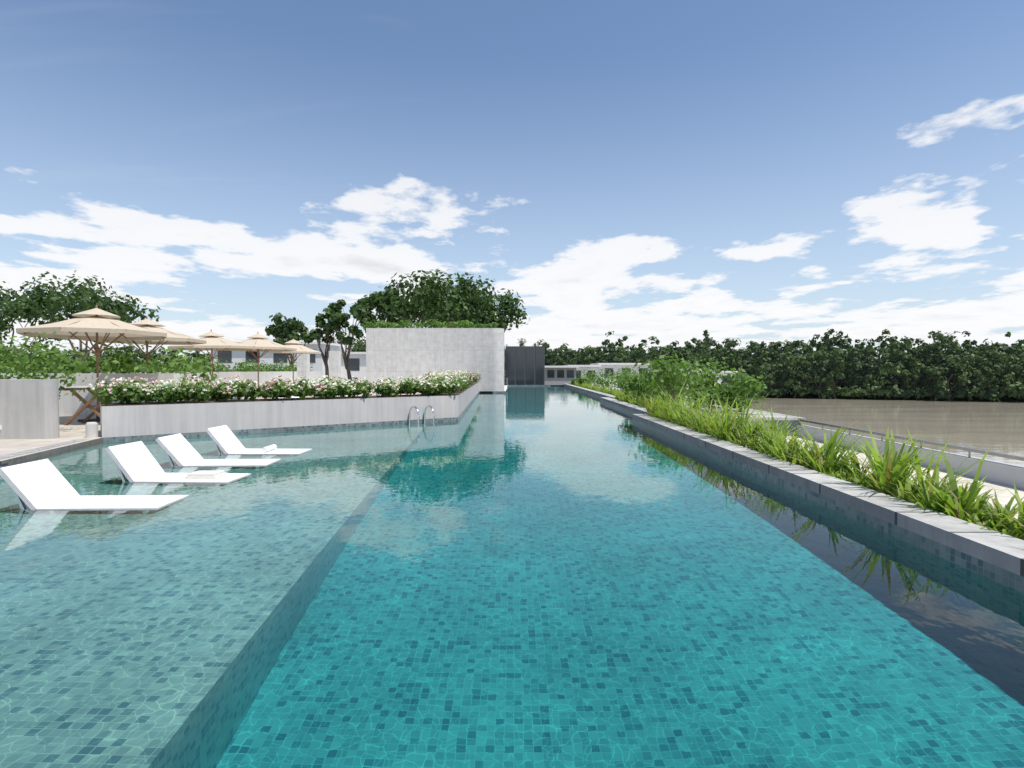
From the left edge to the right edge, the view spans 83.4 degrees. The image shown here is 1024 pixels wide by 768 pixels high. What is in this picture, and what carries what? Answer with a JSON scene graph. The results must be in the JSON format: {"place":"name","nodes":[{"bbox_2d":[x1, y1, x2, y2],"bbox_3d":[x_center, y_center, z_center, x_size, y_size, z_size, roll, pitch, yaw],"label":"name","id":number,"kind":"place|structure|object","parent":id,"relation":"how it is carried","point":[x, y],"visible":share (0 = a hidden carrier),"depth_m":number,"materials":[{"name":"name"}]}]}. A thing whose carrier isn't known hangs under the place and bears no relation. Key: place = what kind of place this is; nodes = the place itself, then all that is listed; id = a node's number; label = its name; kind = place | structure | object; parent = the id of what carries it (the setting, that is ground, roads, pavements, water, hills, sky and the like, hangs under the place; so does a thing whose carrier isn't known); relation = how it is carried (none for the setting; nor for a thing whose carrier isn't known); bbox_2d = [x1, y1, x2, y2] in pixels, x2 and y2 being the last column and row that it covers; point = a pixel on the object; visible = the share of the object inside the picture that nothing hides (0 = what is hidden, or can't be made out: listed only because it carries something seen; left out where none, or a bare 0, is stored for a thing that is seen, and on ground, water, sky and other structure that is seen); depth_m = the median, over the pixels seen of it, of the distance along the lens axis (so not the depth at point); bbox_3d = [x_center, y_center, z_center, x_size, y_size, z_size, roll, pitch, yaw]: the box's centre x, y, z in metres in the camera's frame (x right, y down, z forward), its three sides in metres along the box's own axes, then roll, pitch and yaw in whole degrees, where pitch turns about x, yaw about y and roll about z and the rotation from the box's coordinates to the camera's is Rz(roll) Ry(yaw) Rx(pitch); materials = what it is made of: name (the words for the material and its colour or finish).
{"place":"outdoors","nodes":[
{"label":"outdoors","id":0,"kind":"place"},
{"bbox_2d":[0,416,101,467],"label":"pool deck","id":1,"kind":"structure","parent":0,"point":[74,429],"depth_m":10.45,"materials":[{"name":"beige stone"}]},
{"bbox_2d":[0,379,59,438],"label":"wall","id":2,"kind":"structure","parent":1,"relation":"on","point":[29,408],"depth_m":10.80,"materials":[{"name":"concrete"}]},
{"bbox_2d":[0,427,86,458],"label":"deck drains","id":3,"kind":"object","parent":1,"relation":"on","point":[34,450],"visible":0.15,"depth_m":9.43,"materials":[{"name":"metal"}]},
{"bbox_2d":[59,385,113,424],"bbox_3d":[-10.002,0.512,13.802,1.240,0.938,0.760,0,1,0],"label":"wooden table","id":4,"kind":"object","parent":1,"relation":"on","point":[84,407],"visible":0.44,"depth_m":13.54,"materials":[{"name":"brown wood"}]},
{"bbox_2d":[16,305,166,421],"bbox_3d":[-10.568,-0.535,14.661,3.009,2.967,3.008,-1,2,-34],"label":"umbrella","id":5,"kind":"object","parent":1,"relation":"on","point":[96,323],"visible":0.94,"depth_m":14.39,"materials":[{"name":"fabric"}]},
{"bbox_2d":[85,422,97,437],"bbox_3d":[-8.111,0.884,11.103,0.200,0.290,0.200,0,1,0],"label":"side table","id":6,"kind":"object","parent":1,"relation":"on","point":[91,429],"visible":1,"depth_m":11.03,"materials":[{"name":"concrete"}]},
{"bbox_2d":[0,269,529,381],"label":"garden trees","id":7,"kind":"object","parent":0,"point":[432,300],"visible":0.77,"depth_m":46.81,"materials":[{"name":"green plant"}]},
{"bbox_2d":[182,392,420,400],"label":"terrace","id":8,"kind":"structure","parent":0,"point":[374,394],"depth_m":28.25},
{"bbox_2d":[82,316,205,371],"bbox_3d":[-11.828,-0.674,18.653,3.276,3.044,3.276,0,1,0],"label":"umbrella","id":9,"kind":"object","parent":8,"relation":"on","point":[173,338],"visible":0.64,"depth_m":18.63,"materials":[{"name":"fabric"}]},
{"bbox_2d":[1,371,322,415],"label":"wall","id":10,"kind":"structure","parent":8,"relation":"on","point":[70,404],"depth_m":16.26,"materials":[{"name":"concrete"}]},
{"bbox_2d":[168,329,253,399],"bbox_3d":[-13.053,-0.838,25.020,3.248,3.067,3.249,-1,2,-28],"label":"umbrella","id":11,"kind":"object","parent":8,"relation":"on","point":[213,340],"visible":0.77,"depth_m":24.59,"materials":[{"name":"fabric"}]},
{"bbox_2d":[228,333,296,395],"bbox_3d":[-12.601,-0.991,28.551,3.421,3.193,3.420,0,1,0],"label":"umbrella","id":12,"kind":"object","parent":8,"relation":"on","point":[260,342],"visible":0.84,"depth_m":28.23,"materials":[{"name":"fabric"}]},
{"bbox_2d":[265,338,320,379],"bbox_3d":[-12.544,-1.073,33.006,2.972,3.148,2.973,1,2,23],"label":"umbrella","id":13,"kind":"object","parent":8,"relation":"on","point":[301,349],"visible":0.73,"depth_m":32.60,"materials":[{"name":"fabric"}]},
{"bbox_2d":[297,328,506,392],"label":"concrete wall","id":14,"kind":"structure","parent":0,"point":[395,353],"depth_m":34.99,"materials":[{"name":"white paint"}]},
{"bbox_2d":[0,385,1023,592],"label":"pool edge","id":15,"kind":"object","parent":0,"point":[998,574],"visible":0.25,"depth_m":6.75,"materials":[{"name":"tile"}]},
{"bbox_2d":[0,459,188,509],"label":"pool lounger","id":16,"kind":"object","parent":15,"relation":"on","point":[43,484],"visible":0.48,"depth_m":5.99,"materials":[{"name":"plastic"}]},
{"bbox_2d":[105,441,250,482],"bbox_3d":[-4.290,1.141,7.449,1.551,0.727,0.600,0,1,3],"label":"pool lounger","id":17,"kind":"object","parent":15,"relation":"on","point":[135,461],"visible":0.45,"depth_m":7.38,"materials":[{"name":"plastic"}]},
{"bbox_2d":[185,471,226,479],"bbox_3d":[-3.944,1.173,7.415,0.380,0.067,0.300,0,1,0],"label":"folded towel","id":18,"kind":"object","parent":17,"relation":"on","point":[205,475],"visible":1,"depth_m":7.28,"materials":[{"name":"fabric"}]},
{"bbox_2d":[156,433,280,465],"bbox_3d":[-4.389,1.123,8.662,1.579,0.703,0.600,0,1,-2],"label":"pool lounger","id":19,"kind":"object","parent":15,"relation":"on","point":[179,449],"visible":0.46,"depth_m":8.58,"materials":[{"name":"plastic"}]},
{"bbox_2d":[205,425,311,453],"bbox_3d":[-4.308,1.088,9.846,1.575,0.715,0.627,0,1,0],"label":"pool lounger","id":20,"kind":"object","parent":15,"relation":"on","point":[225,440],"visible":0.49,"depth_m":9.78,"materials":[{"name":"plastic"}]},
{"bbox_2d":[100,381,479,442],"bbox_3d":[-3.012,1.023,22.591,6.110,1.750,24.695,0,1,13],"label":"flower planter","id":21,"kind":"object","parent":15,"relation":"on","point":[133,419],"visible":0.52,"depth_m":12.93,"materials":[{"name":"concrete"}]},
{"bbox_2d":[83,370,480,404],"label":"planter flowers","id":22,"kind":"object","parent":21,"relation":"on","point":[128,392],"visible":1,"depth_m":13.13,"materials":[{"name":"green plant"}]},
{"bbox_2d":[409,405,434,424],"bbox_3d":[-2.335,1.246,14.866,0.484,1.382,0.547,-1,2,-37],"label":"pool ladder","id":23,"kind":"object","parent":15,"relation":"on","point":[415,407],"visible":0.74,"depth_m":14.79,"materials":[{"name":"metal"}]},
{"bbox_2d":[0,386,1023,767],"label":"swimming pool","id":24,"kind":"structure","parent":15,"relation":"in","point":[538,576],"depth_m":3.27,"materials":[{"name":"teal liquid"}]},
{"bbox_2d":[0,0,1023,362],"label":"sky","id":25,"kind":"structure","parent":0,"point":[758,171],"materials":[{"name":"blue"}]},
{"bbox_2d":[545,366,578,384],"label":"building","id":26,"kind":"structure","parent":0,"point":[558,375],"depth_m":73.95,"materials":[{"name":"white paint"}]},
{"bbox_2d":[751,397,999,401],"bbox_3d":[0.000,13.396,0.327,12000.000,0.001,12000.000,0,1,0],"label":"ground","id":27,"kind":"structure","parent":0,"point":[887,399],"depth_m":260.80,"materials":[{"name":"green plant"}]},
{"bbox_2d":[211,342,737,403],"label":"white villas","id":28,"kind":"object","parent":27,"relation":"on","point":[357,363],"visible":0.17,"depth_m":79.59,"materials":[{"name":"paint"}]},
{"bbox_2d":[506,346,544,384],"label":"wall panel","id":29,"kind":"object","parent":27,"relation":"on","point":[525,365],"depth_m":61.94,"materials":[{"name":"grey glass"}]},
{"bbox_3d":[-17.548,7.584,22.253,54.750,10.550,68.000,0,1,0],"label":"podium building","id":30,"kind":"object","parent":27,"relation":"on","visible":0},
{"bbox_2d":[758,436,1023,517],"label":"walkway","id":31,"kind":"structure","parent":30,"relation":"on","point":[1004,498],"depth_m":11.20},
{"bbox_2d":[571,350,749,410],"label":"riverside shrubs","id":32,"kind":"object","parent":31,"relation":"on","point":[637,384],"visible":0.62,"depth_m":21.33,"materials":[{"name":"green plant"}]},
{"bbox_2d":[684,404,805,435],"bbox_3d":[7.756,1.367,23.263,4.350,0.630,7.700,0,1,0],"label":"raised planter box","id":33,"kind":"object","parent":31,"relation":"on","point":[790,418],"visible":0.12,"depth_m":19.52,"materials":[{"name":"tile"}]},
{"bbox_2d":[0,319,768,411],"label":"hedges and shrubs","id":34,"kind":"object","parent":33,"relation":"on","point":[122,362],"visible":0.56,"depth_m":17.51,"materials":[{"name":"green plant"}]},
{"bbox_2d":[551,384,1023,576],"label":"pool ledge","id":35,"kind":"object","parent":31,"relation":"on","point":[1000,550],"visible":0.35,"depth_m":5.24,"materials":[{"name":"stone"}]},
{"bbox_2d":[569,379,1023,539],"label":"grass plants","id":36,"kind":"object","parent":35,"relation":"on","point":[891,474],"visible":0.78,"depth_m":6.42,"materials":[{"name":"green plant"}]},
{"bbox_2d":[796,419,1023,488],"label":"railing","id":37,"kind":"object","parent":31,"relation":"on","point":[1007,474],"visible":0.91,"depth_m":12.62,"materials":[{"name":"metal"}]},
{"bbox_2d":[736,380,1023,401],"bbox_3d":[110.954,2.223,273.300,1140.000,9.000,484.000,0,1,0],"label":"bank","id":38,"kind":"structure","parent":0,"point":[1001,399],"depth_m":262.88,"materials":[{"name":"brown soil"}]},
{"bbox_2d":[3,328,1023,401],"bbox_3d":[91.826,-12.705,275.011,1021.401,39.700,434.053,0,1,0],"label":"forest","id":39,"kind":"object","parent":38,"relation":"on","point":[935,369],"visible":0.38,"depth_m":267.28,"materials":[{"name":"green plant"}]},
{"bbox_2d":[743,398,1023,465],"bbox_3d":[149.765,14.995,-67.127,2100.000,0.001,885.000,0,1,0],"label":"river","id":40,"kind":"structure","parent":0,"point":[997,427],"depth_m":154.96,"materials":[{"name":"liquid"}]}
]}

